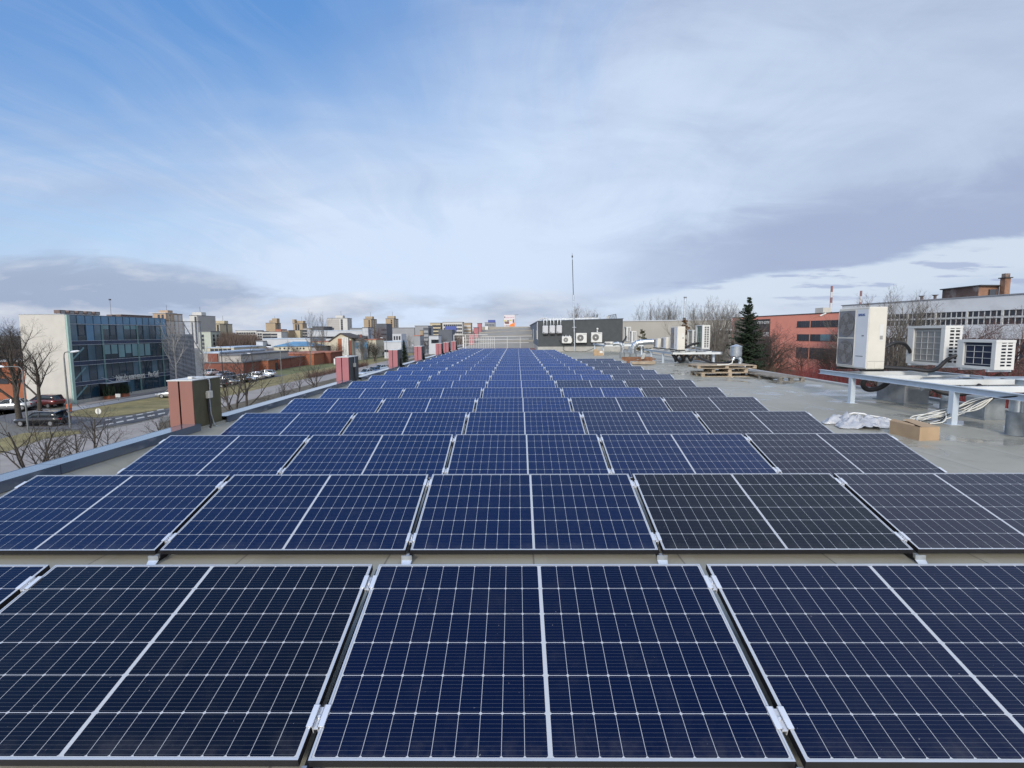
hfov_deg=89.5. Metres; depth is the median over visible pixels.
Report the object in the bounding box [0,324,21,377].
bare tree
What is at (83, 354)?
window
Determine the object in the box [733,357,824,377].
brushwood
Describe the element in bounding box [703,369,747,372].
pallet
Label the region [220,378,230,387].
parked car
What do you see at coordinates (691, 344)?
hose
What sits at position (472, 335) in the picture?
facade pylon
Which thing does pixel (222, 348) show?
garage block
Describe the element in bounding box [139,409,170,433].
bare tree
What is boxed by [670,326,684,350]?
outdoor air conditioner
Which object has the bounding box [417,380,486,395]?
solar panel
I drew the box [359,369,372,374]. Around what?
parked car
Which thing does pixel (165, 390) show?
car park
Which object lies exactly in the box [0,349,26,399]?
brick building
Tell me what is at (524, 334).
raised roof
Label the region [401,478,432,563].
mounting rail
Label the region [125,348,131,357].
window
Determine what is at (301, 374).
grass
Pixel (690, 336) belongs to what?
outdoor air conditioner
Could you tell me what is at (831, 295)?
factory chimney
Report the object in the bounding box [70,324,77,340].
window
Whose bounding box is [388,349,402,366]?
facade pylon
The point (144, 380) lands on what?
window
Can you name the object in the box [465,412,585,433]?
solar panel
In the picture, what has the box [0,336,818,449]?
ground
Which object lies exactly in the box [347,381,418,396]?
solar panel
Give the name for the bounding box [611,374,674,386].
solar panel
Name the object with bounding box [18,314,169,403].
office building
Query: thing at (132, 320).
window
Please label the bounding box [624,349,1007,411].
roof kerb
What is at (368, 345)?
bare tree
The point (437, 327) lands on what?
apartment block
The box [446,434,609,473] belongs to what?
solar panel
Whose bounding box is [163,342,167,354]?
window
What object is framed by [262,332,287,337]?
apartment block
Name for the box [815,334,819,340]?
window
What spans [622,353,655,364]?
broken pallets
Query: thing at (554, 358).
solar panel
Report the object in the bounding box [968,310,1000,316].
window
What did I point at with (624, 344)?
steel platform
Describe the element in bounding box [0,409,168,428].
side street
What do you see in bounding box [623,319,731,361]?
beige hall
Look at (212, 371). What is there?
parked car
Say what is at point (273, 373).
parked car
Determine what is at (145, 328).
window
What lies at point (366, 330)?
industrial hall
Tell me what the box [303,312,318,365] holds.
bare tree
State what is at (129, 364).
window
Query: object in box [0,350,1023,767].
roof
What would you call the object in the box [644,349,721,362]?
steel platform
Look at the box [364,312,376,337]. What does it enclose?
apartment tower
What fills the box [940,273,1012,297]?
penthouse
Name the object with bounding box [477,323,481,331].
facade pylon
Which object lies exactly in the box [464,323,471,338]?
apartment block
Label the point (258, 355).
garage block
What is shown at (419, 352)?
facade pylon
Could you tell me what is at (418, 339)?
house
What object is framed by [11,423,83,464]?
bare tree
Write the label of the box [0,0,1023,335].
sky
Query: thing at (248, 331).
apartment block
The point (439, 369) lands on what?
solar panel
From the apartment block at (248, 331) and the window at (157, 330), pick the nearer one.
the window at (157, 330)
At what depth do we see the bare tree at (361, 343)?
166.36 m
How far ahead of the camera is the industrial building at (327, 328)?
300.53 m
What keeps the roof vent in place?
on the roof at (974, 446)
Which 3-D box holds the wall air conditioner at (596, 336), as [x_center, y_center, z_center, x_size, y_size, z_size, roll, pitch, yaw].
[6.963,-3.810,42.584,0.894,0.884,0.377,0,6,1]
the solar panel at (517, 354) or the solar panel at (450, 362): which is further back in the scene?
the solar panel at (517, 354)
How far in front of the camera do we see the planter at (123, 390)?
77.63 m
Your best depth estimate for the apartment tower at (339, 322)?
398.67 m
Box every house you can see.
[312,341,330,345]
[328,333,367,359]
[364,339,383,356]
[383,334,406,357]
[414,335,423,345]
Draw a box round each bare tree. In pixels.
[0,317,46,425]
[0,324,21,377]
[0,337,63,410]
[0,407,77,468]
[1,330,21,353]
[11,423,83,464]
[32,418,99,456]
[51,401,114,455]
[85,419,132,445]
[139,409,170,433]
[199,356,270,410]
[220,344,281,406]
[275,376,293,395]
[285,369,307,392]
[288,350,308,370]
[289,344,299,351]
[297,358,330,387]
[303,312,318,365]
[312,334,329,350]
[316,317,332,344]
[329,343,342,352]
[353,336,366,361]
[364,325,387,340]
[367,339,374,357]
[368,342,382,360]
[568,303,600,318]
[632,301,657,319]
[643,299,662,319]
[653,303,669,319]
[653,303,674,319]
[661,296,743,361]
[666,300,682,319]
[667,305,691,319]
[683,305,721,319]
[694,300,727,361]
[713,303,770,362]
[721,322,810,374]
[753,323,799,371]
[781,342,823,373]
[803,336,857,376]
[818,339,1004,401]
[819,306,927,380]
[822,287,948,383]
[923,320,1023,406]
[924,305,1023,376]
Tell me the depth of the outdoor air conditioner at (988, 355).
9.80 m
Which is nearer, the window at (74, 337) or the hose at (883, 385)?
the hose at (883, 385)
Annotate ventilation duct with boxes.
[613,341,624,357]
[629,339,653,356]
[920,376,1023,390]
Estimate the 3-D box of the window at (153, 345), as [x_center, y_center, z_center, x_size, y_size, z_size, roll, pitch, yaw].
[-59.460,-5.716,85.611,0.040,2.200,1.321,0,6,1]
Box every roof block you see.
[677,357,688,362]
[872,382,932,404]
[958,395,1005,420]
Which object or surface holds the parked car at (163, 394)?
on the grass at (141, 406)
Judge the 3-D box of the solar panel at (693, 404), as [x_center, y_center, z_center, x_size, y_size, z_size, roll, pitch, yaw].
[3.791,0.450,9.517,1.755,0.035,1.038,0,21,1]
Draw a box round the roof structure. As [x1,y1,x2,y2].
[112,314,152,317]
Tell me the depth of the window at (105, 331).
75.80 m
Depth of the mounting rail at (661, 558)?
3.76 m
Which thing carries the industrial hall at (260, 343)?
on the ground at (12, 429)
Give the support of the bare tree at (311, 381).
on the street
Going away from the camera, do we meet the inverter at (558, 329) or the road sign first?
the inverter at (558, 329)
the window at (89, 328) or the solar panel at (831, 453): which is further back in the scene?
the window at (89, 328)
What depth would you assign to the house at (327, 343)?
195.07 m
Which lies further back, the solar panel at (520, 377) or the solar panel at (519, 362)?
the solar panel at (519, 362)
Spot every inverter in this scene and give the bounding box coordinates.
[542,318,547,334]
[549,315,554,334]
[556,315,561,333]
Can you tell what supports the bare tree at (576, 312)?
on the yard
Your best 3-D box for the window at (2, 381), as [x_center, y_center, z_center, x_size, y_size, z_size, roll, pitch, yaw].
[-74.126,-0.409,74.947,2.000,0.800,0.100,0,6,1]
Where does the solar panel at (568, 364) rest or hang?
attached to the mounting rail
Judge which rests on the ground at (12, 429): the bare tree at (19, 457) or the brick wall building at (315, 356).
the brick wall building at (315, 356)
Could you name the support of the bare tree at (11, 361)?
on the side street
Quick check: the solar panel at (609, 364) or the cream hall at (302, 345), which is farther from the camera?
the cream hall at (302, 345)
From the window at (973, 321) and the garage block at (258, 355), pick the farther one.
the garage block at (258, 355)
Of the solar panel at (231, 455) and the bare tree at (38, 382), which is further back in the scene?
the bare tree at (38, 382)
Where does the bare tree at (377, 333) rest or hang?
on the grass at (286, 371)
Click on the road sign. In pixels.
(97, 411)
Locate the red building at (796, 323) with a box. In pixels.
[731,308,838,371]
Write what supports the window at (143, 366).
in the office building at (120, 350)
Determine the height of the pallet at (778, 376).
0.144 m
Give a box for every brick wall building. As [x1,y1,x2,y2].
[288,352,324,364]
[299,351,342,362]
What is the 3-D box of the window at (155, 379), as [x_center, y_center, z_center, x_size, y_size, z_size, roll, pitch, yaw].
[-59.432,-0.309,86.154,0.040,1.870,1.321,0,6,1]
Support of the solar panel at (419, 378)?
attached to the mounting rail
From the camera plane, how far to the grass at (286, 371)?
138.36 m
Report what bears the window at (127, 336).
in the office building at (120, 350)
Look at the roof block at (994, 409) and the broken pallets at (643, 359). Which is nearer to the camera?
the roof block at (994, 409)
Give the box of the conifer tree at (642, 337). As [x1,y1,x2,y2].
[636,329,651,352]
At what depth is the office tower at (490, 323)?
477.13 m
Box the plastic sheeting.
[821,411,891,428]
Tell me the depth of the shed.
175.29 m
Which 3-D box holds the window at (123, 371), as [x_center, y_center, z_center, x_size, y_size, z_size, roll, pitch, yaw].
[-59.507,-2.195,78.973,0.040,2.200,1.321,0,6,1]
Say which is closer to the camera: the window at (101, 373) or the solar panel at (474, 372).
the solar panel at (474, 372)
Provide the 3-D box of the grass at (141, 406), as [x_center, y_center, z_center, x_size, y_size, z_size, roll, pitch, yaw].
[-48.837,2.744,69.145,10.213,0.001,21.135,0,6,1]
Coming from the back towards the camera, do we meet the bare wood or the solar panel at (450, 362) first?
the bare wood
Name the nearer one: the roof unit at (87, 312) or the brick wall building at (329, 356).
the roof unit at (87, 312)
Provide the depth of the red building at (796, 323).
120.95 m
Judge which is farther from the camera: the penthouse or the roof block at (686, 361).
the penthouse
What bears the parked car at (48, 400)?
on the car park at (30, 409)
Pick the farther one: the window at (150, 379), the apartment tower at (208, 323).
the apartment tower at (208, 323)
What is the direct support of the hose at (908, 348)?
attached to the outdoor air conditioner at (861, 340)
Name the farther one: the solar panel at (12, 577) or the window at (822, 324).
the window at (822, 324)
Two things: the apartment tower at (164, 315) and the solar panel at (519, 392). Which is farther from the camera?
the apartment tower at (164, 315)
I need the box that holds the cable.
[993,396,1017,398]
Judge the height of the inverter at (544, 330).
1.628 m
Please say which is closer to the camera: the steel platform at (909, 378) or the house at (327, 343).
the steel platform at (909, 378)
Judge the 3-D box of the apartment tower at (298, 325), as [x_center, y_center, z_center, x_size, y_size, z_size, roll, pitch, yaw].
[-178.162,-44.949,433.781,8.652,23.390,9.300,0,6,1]
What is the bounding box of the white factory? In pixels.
[841,293,1023,379]
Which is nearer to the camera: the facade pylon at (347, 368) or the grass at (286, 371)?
the facade pylon at (347, 368)
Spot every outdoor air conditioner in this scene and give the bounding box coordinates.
[624,327,630,341]
[629,331,635,342]
[653,338,660,348]
[660,337,669,349]
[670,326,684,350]
[687,330,694,347]
[695,325,709,349]
[836,307,887,371]
[906,326,962,367]
[956,339,1016,371]
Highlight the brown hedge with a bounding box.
[304,361,368,377]
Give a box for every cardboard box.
[593,349,602,354]
[889,419,939,440]
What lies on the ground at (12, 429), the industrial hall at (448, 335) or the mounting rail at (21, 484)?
the industrial hall at (448, 335)
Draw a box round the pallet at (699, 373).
[690,370,757,376]
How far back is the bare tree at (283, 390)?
63.79 m
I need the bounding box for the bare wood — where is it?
[215,331,259,346]
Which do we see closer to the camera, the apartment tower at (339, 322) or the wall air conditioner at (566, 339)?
the wall air conditioner at (566, 339)
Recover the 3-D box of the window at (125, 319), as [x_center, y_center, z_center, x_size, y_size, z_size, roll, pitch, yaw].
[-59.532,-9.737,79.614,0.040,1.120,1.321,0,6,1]
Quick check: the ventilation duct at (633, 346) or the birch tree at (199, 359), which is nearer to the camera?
the ventilation duct at (633, 346)
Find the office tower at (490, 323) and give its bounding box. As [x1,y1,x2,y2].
[485,320,495,326]
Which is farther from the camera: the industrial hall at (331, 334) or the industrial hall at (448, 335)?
the industrial hall at (448, 335)
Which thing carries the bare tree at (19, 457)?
on the street
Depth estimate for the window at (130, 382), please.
80.67 m
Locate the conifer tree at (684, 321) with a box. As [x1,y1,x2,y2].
[682,318,700,359]
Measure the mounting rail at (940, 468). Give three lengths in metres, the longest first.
1.211 x 0.316 x 0.080 m
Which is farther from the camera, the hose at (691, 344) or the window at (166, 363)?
the window at (166, 363)
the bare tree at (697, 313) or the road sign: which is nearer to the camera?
the road sign
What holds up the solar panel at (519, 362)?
attached to the mounting rail
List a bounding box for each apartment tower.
[152,306,183,333]
[189,312,215,348]
[216,321,232,333]
[266,318,280,331]
[292,317,306,329]
[326,315,351,329]
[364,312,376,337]
[385,313,398,327]
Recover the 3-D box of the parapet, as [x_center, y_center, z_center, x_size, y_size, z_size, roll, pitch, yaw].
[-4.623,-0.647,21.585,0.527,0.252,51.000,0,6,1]
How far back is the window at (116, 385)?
77.74 m
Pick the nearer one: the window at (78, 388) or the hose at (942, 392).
the hose at (942, 392)
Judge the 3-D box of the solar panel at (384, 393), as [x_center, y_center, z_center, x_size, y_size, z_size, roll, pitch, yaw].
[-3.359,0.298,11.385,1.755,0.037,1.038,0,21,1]
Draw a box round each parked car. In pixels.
[0,398,36,409]
[14,408,71,426]
[30,394,65,407]
[155,390,167,397]
[204,369,218,375]
[220,376,239,384]
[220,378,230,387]
[221,372,234,376]
[231,375,250,381]
[249,372,264,379]
[261,370,276,376]
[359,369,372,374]
[369,367,380,370]
[376,365,387,368]
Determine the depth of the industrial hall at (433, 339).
224.69 m
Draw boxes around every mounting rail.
[14,481,27,487]
[15,576,42,592]
[146,481,227,564]
[277,438,310,473]
[301,569,377,767]
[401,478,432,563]
[442,437,456,473]
[464,414,469,433]
[597,437,614,473]
[629,478,667,563]
[703,575,801,767]
[744,436,781,472]
[834,478,927,563]
[891,436,946,471]
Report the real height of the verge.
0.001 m
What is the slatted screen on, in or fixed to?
on the car park at (165, 390)
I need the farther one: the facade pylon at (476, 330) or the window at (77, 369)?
the window at (77, 369)
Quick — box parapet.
[0,347,463,496]
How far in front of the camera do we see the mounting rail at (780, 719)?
2.01 m
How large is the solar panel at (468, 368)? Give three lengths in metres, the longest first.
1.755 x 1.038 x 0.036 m
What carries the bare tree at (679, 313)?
on the yard
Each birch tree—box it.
[156,314,189,378]
[192,341,213,375]
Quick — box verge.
[158,344,468,429]
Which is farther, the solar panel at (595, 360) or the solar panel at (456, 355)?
the solar panel at (456, 355)
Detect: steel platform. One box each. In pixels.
[593,343,643,354]
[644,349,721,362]
[819,369,1023,424]
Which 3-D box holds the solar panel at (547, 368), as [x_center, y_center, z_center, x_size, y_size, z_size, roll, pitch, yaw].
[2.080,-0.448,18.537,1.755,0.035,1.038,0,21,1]
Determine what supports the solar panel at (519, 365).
attached to the mounting rail
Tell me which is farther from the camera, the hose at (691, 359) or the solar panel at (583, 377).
the hose at (691, 359)
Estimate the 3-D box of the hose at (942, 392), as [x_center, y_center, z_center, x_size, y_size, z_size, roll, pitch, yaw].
[8.573,0.105,10.006,0.884,0.273,0.157,2,6,22]
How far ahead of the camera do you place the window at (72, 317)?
70.08 m
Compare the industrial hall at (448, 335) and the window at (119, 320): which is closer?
the window at (119, 320)
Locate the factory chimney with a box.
[829,286,832,311]
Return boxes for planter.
[102,384,115,398]
[115,383,131,396]
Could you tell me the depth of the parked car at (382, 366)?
128.19 m
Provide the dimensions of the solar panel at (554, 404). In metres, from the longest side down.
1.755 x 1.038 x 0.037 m
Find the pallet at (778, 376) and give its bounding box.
[741,371,804,381]
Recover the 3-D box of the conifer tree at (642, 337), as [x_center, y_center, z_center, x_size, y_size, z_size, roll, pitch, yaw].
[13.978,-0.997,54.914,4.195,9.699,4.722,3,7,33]
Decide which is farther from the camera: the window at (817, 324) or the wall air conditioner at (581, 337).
the window at (817, 324)
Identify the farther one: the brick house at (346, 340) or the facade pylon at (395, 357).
the brick house at (346, 340)
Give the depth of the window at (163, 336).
88.27 m
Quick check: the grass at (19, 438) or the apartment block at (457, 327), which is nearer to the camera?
the grass at (19, 438)
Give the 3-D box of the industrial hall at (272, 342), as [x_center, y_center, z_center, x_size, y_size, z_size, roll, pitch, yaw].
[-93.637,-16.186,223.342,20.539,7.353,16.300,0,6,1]
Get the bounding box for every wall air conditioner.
[562,335,571,343]
[576,333,586,343]
[591,332,601,342]
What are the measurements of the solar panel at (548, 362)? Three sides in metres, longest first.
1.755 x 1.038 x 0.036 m
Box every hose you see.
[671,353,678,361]
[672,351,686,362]
[685,342,698,347]
[685,351,696,361]
[696,355,737,363]
[860,379,890,391]
[884,354,956,372]
[885,341,911,353]
[931,383,982,395]
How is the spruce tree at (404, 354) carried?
on the verge
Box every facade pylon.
[166,376,227,427]
[334,355,361,380]
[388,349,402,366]
[414,346,424,359]
[435,343,443,353]
[443,342,450,351]
[451,341,457,349]
[468,333,474,344]
[473,327,478,337]
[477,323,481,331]
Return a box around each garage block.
[203,349,265,361]
[207,345,266,351]
[219,350,288,361]
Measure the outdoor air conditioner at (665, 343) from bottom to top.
0.640 m
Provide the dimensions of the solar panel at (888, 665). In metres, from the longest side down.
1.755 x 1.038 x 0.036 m
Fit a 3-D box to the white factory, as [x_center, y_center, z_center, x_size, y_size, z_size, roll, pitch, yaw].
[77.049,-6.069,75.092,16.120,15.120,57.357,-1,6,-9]
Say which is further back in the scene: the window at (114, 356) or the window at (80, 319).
the window at (114, 356)
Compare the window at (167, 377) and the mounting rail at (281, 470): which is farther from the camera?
the window at (167, 377)
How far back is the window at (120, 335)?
78.47 m
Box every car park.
[0,404,65,415]
[99,375,283,402]
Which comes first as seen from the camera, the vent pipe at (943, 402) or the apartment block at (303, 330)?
the vent pipe at (943, 402)
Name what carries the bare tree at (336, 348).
on the ground at (12, 429)
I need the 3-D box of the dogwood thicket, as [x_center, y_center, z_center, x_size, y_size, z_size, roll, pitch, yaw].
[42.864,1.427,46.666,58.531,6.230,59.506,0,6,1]
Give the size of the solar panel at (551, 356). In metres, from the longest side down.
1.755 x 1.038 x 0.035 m
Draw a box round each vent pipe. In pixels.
[937,395,958,410]
[1000,400,1023,436]
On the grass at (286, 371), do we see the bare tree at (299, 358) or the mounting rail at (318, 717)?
the bare tree at (299, 358)
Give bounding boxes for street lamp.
[0,365,29,432]
[63,350,78,427]
[266,346,282,392]
[807,313,826,371]
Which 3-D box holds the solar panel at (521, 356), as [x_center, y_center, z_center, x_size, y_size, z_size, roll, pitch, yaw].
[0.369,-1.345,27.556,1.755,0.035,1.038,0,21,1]
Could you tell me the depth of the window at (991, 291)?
82.32 m
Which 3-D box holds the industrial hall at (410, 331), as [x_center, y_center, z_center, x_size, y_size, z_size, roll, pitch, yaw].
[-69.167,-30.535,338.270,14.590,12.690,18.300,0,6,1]
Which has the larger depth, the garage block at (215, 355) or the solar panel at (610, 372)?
the garage block at (215, 355)
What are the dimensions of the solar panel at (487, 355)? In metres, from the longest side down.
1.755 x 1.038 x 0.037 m
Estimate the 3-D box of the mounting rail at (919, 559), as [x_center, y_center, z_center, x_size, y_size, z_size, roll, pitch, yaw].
[2.848,1.142,4.120,0.072,0.316,1.211,0,21,1]
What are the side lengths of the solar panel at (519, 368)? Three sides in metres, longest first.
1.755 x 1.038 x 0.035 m
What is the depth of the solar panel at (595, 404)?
9.68 m
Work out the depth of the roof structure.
82.31 m
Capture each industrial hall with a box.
[255,341,266,345]
[262,338,325,347]
[307,330,362,340]
[362,327,373,338]
[376,324,392,340]
[392,327,414,346]
[415,326,432,334]
[423,328,430,348]
[428,335,440,353]
[438,330,454,348]
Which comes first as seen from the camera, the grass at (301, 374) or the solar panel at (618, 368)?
the solar panel at (618, 368)
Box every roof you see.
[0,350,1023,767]
[467,327,533,348]
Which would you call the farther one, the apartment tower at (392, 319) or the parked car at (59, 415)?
the apartment tower at (392, 319)
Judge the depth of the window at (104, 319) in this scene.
75.43 m
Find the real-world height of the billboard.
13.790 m
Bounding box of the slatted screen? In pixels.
[166,320,203,379]
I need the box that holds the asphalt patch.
[96,410,168,424]
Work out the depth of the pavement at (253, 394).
90.15 m
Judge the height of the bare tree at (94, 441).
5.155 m
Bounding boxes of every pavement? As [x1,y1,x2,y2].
[0,418,159,473]
[161,344,467,416]
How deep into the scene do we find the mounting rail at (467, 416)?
8.06 m
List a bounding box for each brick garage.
[204,360,260,373]
[259,359,278,370]
[274,357,291,368]
[289,356,304,366]
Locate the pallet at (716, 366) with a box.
[687,363,756,368]
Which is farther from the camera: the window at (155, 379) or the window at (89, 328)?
the window at (155, 379)
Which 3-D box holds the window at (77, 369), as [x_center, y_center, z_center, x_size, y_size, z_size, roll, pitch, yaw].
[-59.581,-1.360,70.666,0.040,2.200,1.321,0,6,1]
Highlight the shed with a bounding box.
[311,346,330,350]
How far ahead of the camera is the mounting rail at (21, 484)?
4.51 m
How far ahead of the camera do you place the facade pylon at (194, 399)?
7.90 m
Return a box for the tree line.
[244,333,468,344]
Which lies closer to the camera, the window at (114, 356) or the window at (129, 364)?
the window at (114, 356)
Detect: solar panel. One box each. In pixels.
[0,475,230,553]
[0,564,372,766]
[0,565,50,609]
[116,435,309,476]
[160,474,428,553]
[220,413,354,437]
[279,398,383,421]
[280,434,452,479]
[308,564,795,767]
[319,388,403,407]
[342,412,466,443]
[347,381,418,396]
[368,375,429,387]
[378,398,475,421]
[384,371,438,380]
[397,367,446,374]
[401,388,481,404]
[408,364,452,369]
[410,474,657,553]
[417,361,457,366]
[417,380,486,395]
[424,359,461,361]
[429,375,489,385]
[431,357,465,359]
[436,356,468,357]
[439,370,492,375]
[441,354,471,355]
[446,367,494,370]
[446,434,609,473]
[453,364,496,367]
[458,361,498,364]
[463,359,499,363]
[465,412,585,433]
[467,357,500,359]
[470,356,501,357]
[472,354,502,355]
[475,397,571,411]
[482,388,561,397]
[487,380,555,387]
[491,375,550,379]
[493,370,546,374]
[496,367,543,369]
[498,364,541,366]
[499,361,539,363]
[501,359,537,360]
[502,357,535,358]
[503,354,533,355]
[503,355,534,356]
[535,354,564,355]
[536,355,567,357]
[537,357,571,358]
[539,359,575,361]
[540,361,580,366]
[542,363,586,367]
[545,366,593,370]
[548,370,601,378]
[551,374,612,386]
[556,380,625,393]
[562,387,643,406]
[570,397,669,421]
[577,359,614,360]
[581,361,621,363]
[582,411,709,443]
[587,363,631,368]
[593,366,643,373]
[600,434,777,480]
[601,370,656,378]
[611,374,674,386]
[624,380,696,394]
[632,473,912,553]
[640,387,726,403]
[662,397,768,420]
[694,411,833,436]
[706,564,1023,767]
[744,433,946,475]
[833,473,1023,552]
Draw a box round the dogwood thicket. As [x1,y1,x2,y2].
[757,359,1023,408]
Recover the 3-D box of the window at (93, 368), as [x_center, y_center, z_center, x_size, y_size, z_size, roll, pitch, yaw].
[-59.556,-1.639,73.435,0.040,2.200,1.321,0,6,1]
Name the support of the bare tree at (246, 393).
on the street
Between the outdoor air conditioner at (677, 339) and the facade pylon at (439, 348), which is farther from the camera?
the facade pylon at (439, 348)
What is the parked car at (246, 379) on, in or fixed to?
on the car park at (165, 390)
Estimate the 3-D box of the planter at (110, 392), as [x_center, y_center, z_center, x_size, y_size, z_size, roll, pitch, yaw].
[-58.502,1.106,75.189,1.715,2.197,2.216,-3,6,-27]
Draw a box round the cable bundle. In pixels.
[903,396,993,423]
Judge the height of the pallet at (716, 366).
0.115 m
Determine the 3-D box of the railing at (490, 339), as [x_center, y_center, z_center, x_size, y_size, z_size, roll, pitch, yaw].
[-1.361,-3.813,47.873,6.420,1.266,0.100,0,6,1]
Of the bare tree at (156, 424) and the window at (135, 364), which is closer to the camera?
the bare tree at (156, 424)
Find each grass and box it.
[0,431,80,453]
[70,397,168,416]
[220,353,413,396]
[276,356,382,374]
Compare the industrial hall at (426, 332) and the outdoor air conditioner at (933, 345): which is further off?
the industrial hall at (426, 332)
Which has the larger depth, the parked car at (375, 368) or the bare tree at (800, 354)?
the parked car at (375, 368)
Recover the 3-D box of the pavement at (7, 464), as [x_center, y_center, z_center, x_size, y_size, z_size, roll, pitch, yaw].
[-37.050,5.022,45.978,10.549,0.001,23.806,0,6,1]
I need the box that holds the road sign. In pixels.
[95,408,100,425]
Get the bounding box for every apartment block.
[198,331,220,351]
[235,330,263,335]
[257,331,268,340]
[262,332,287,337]
[281,330,294,337]
[294,330,302,337]
[302,328,312,337]
[430,323,442,334]
[442,322,463,337]
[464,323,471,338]
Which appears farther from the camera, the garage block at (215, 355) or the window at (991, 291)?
the garage block at (215, 355)
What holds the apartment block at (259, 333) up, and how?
on the ground at (12, 429)
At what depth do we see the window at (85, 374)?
72.08 m
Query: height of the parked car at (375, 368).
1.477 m
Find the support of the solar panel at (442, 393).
attached to the mounting rail
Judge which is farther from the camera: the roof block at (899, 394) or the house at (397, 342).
the house at (397, 342)
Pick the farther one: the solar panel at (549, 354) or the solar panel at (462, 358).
the solar panel at (549, 354)
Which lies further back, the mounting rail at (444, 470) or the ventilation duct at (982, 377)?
the ventilation duct at (982, 377)
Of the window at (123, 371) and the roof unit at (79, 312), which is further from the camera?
the window at (123, 371)
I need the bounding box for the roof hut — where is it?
[529,318,623,350]
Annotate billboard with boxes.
[504,315,514,326]
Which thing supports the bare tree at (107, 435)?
on the street
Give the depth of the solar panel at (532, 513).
4.03 m
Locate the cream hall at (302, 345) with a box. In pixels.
[274,341,324,351]
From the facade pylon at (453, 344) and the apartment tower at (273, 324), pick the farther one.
the apartment tower at (273, 324)
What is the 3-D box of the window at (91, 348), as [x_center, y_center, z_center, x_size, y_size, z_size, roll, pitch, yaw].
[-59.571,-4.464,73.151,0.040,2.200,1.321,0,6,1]
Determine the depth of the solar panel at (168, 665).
2.26 m
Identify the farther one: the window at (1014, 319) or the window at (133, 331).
the window at (133, 331)
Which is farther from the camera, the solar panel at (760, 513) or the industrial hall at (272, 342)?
the industrial hall at (272, 342)
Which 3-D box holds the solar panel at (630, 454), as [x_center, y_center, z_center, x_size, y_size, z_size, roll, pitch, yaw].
[1.968,0.819,5.933,1.755,0.035,1.038,0,21,1]
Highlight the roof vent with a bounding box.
[730,344,745,366]
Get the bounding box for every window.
[0,378,8,383]
[69,315,76,323]
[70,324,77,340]
[72,345,79,361]
[74,366,81,381]
[76,386,82,399]
[77,315,84,323]
[77,324,85,340]
[79,345,87,360]
[81,365,89,381]
[83,385,90,398]
[85,316,92,323]
[86,324,93,340]
[88,345,95,359]
[89,365,97,379]
[91,384,98,397]
[93,316,100,323]
[94,325,101,339]
[96,344,103,359]
[97,364,104,379]
[99,384,105,395]
[101,316,107,323]
[103,325,109,339]
[104,344,110,358]
[106,363,112,378]
[109,317,115,323]
[109,325,116,339]
[111,344,118,358]
[112,363,119,377]
[114,382,120,393]
[116,317,122,323]
[117,325,123,339]
[120,362,126,376]
[123,317,129,324]
[124,325,130,339]
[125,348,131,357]
[126,362,133,375]
[128,379,134,391]
[130,317,135,324]
[130,325,136,339]
[133,361,139,374]
[134,379,140,390]
[136,318,141,324]
[138,325,143,339]
[140,361,145,374]
[142,378,146,389]
[143,318,148,324]
[143,325,149,338]
[146,360,151,373]
[147,377,152,388]
[149,318,154,324]
[149,326,155,338]
[151,343,156,355]
[152,360,157,372]
[153,377,158,387]
[155,318,159,324]
[155,326,160,338]
[156,343,161,355]
[158,359,162,372]
[159,376,163,386]
[162,326,166,338]
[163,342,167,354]
[164,359,168,371]
[165,375,169,385]
[342,337,348,355]
[815,320,819,326]
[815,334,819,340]
[820,320,824,326]
[820,334,824,340]
[825,320,830,326]
[888,314,906,318]
[909,313,933,318]
[909,320,933,324]
[936,319,964,324]
[937,312,965,317]
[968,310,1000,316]
[968,318,1000,324]
[988,289,996,294]
[1003,317,1023,323]
[1004,309,1023,315]
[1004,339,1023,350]
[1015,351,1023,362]
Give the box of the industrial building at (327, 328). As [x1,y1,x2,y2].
[313,326,331,329]
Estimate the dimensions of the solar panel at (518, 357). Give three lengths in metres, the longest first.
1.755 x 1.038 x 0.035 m
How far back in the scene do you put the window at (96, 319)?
74.09 m
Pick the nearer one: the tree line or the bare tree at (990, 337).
the bare tree at (990, 337)
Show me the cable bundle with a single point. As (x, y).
(988, 400)
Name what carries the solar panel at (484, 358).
attached to the mounting rail
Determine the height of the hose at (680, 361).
0.582 m
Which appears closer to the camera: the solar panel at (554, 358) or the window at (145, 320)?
the solar panel at (554, 358)
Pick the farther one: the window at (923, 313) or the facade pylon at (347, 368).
the window at (923, 313)
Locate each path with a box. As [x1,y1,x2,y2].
[72,389,167,406]
[72,393,156,410]
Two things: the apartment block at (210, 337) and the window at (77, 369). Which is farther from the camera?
the apartment block at (210, 337)
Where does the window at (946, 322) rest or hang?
in the white factory
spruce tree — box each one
[400,340,409,362]
[721,297,771,371]
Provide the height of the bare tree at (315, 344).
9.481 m
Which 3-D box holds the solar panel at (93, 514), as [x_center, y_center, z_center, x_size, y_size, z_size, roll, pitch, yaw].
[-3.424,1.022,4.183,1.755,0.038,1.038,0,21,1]
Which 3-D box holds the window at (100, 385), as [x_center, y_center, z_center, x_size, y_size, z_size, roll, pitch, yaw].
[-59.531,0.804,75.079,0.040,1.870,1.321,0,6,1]
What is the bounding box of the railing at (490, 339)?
[463,336,528,348]
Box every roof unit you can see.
[54,310,65,313]
[66,310,74,314]
[74,311,83,314]
[83,311,91,314]
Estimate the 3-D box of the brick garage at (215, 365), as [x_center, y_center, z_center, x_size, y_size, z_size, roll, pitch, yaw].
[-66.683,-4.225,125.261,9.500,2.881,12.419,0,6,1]
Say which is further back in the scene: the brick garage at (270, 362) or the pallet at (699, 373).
the brick garage at (270, 362)
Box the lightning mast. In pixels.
[572,255,575,350]

